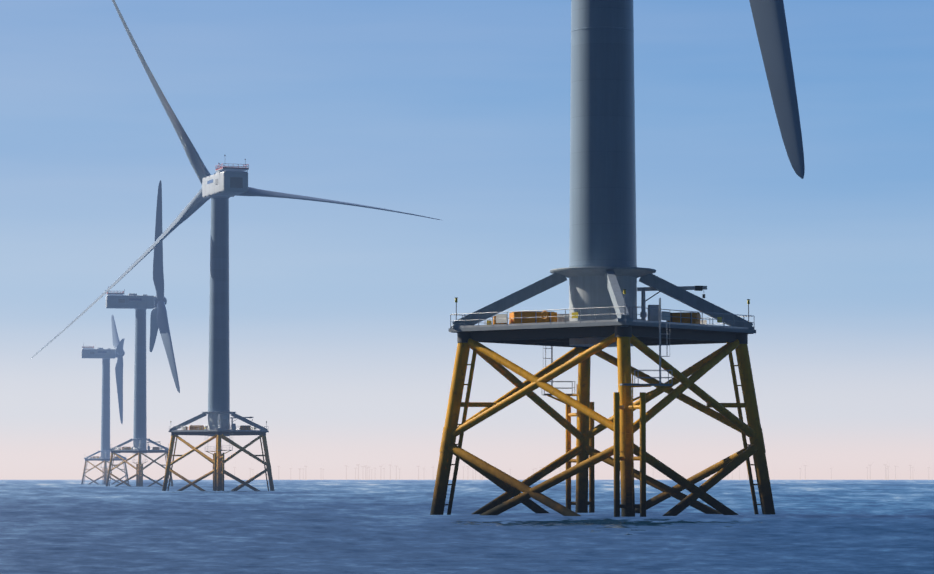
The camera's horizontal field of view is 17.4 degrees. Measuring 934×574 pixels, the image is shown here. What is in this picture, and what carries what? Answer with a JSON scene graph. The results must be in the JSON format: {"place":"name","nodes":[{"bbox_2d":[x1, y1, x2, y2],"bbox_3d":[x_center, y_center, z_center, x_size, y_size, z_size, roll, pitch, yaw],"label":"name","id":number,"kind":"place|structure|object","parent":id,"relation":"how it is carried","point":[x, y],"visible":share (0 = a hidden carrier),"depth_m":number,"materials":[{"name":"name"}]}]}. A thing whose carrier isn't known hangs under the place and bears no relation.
{"place":"outdoors","nodes":[
{"label":"outdoors","id":0,"kind":"place"},
{"bbox_2d":[101,359,109,450],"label":"tower","id":1,"kind":"structure","parent":0,"point":[105,427],"depth_m":1773.75,"materials":[{"name":"white metal"}]},
{"bbox_2d":[81,346,115,358],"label":"nacelle","id":2,"kind":"object","parent":1,"relation":"on","point":[92,352],"visible":0.94,"depth_m":1774.09,"materials":[{"name":"grey metal"}]},
{"bbox_2d":[111,315,124,423],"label":"turbine rotor","id":3,"kind":"object","parent":2,"relation":"attached to","point":[118,346],"visible":0.96,"depth_m":1795.01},
{"bbox_2d":[133,309,146,438],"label":"tower","id":4,"kind":"structure","parent":0,"point":[140,425],"depth_m":1255.96,"materials":[{"name":"grey metal"}]},
{"bbox_2d":[106,286,154,308],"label":"nacelle","id":5,"kind":"object","parent":4,"relation":"on","point":[117,300],"visible":0.88,"depth_m":1256.05,"materials":[{"name":"grey metal"}]},
{"bbox_2d":[149,180,179,392],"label":"turbine rotor","id":6,"kind":"object","parent":5,"relation":"attached to","point":[159,318],"visible":0.98,"depth_m":1247.26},
{"bbox_2d":[208,198,229,411],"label":"tower","id":7,"kind":"structure","parent":0,"point":[219,381],"depth_m":759.08,"materials":[{"name":"grey metal"}]},
{"bbox_2d":[202,155,248,197],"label":"nacelle","id":8,"kind":"object","parent":7,"relation":"on","point":[225,181],"visible":0.94,"depth_m":751.13,"materials":[{"name":"grey metal"}]},
{"bbox_2d":[32,0,439,357],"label":"turbine rotor","id":9,"kind":"object","parent":8,"relation":"attached to","point":[196,202],"visible":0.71,"depth_m":766.25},
{"bbox_2d":[0,480,933,573],"bbox_3d":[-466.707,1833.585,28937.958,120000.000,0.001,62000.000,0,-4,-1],"label":"sea","id":10,"kind":"structure","parent":0,"point":[396,527],"depth_m":168.10,"materials":[{"name":"blue liquid"}]},
{"bbox_2d":[81,460,128,483],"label":"jacket","id":11,"kind":"object","parent":10,"relation":"in","point":[105,471],"visible":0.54,"depth_m":1770.86,"materials":[{"name":"metal"}]},
{"bbox_2d":[84,451,126,460],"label":"transition platform","id":12,"kind":"structure","parent":11,"relation":"on","point":[105,456],"depth_m":1771.55,"materials":[{"name":"grey metal"}]},
{"bbox_2d":[106,452,172,485],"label":"jacket","id":13,"kind":"object","parent":10,"relation":"in","point":[139,468],"visible":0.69,"depth_m":1250.09,"materials":[{"name":"yellow metal"}]},
{"bbox_2d":[109,438,168,452],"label":"transition platform","id":14,"kind":"structure","parent":13,"relation":"on","point":[139,445],"depth_m":1253.87,"materials":[{"name":"grey metal"}]},
{"bbox_2d":[162,434,274,490],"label":"jacket","id":15,"kind":"object","parent":10,"relation":"in","point":[218,471],"visible":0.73,"depth_m":754.64,"materials":[{"name":"metal"}]},
{"bbox_2d":[168,411,268,435],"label":"transition platform","id":16,"kind":"structure","parent":15,"relation":"on","point":[218,422],"depth_m":757.14,"materials":[{"name":"grey metal"}]},
{"bbox_2d":[212,457,931,479],"bbox_3d":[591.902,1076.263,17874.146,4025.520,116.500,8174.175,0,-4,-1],"label":"distant wind turbines","id":17,"kind":"object","parent":10,"relation":"in","point":[481,478],"visible":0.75,"depth_m":16194.98,"materials":[{"name":"grey"}]},
{"bbox_2d":[430,305,774,516],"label":"jacket","id":18,"kind":"object","parent":10,"relation":"in","point":[624,448],"visible":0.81,"depth_m":243.00,"materials":[{"name":"yellow metal"}]},
{"bbox_2d":[449,267,755,348],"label":"transition platform","id":19,"kind":"structure","parent":18,"relation":"on","point":[602,303],"depth_m":243.09,"materials":[{"name":"grey metal"}]},
{"bbox_2d":[0,0,933,479],"label":"sky","id":20,"kind":"structure","parent":0,"point":[456,113],"materials":[{"name":"blue"}]},
{"bbox_2d":[569,0,636,266],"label":"tower","id":21,"kind":"structure","parent":0,"point":[602,231],"depth_m":244.09,"materials":[{"name":"grey metal"}]},
{"bbox_2d":[749,0,804,178],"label":"blade","id":22,"kind":"object","parent":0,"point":[769,18],"visible":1,"depth_m":216.76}
]}

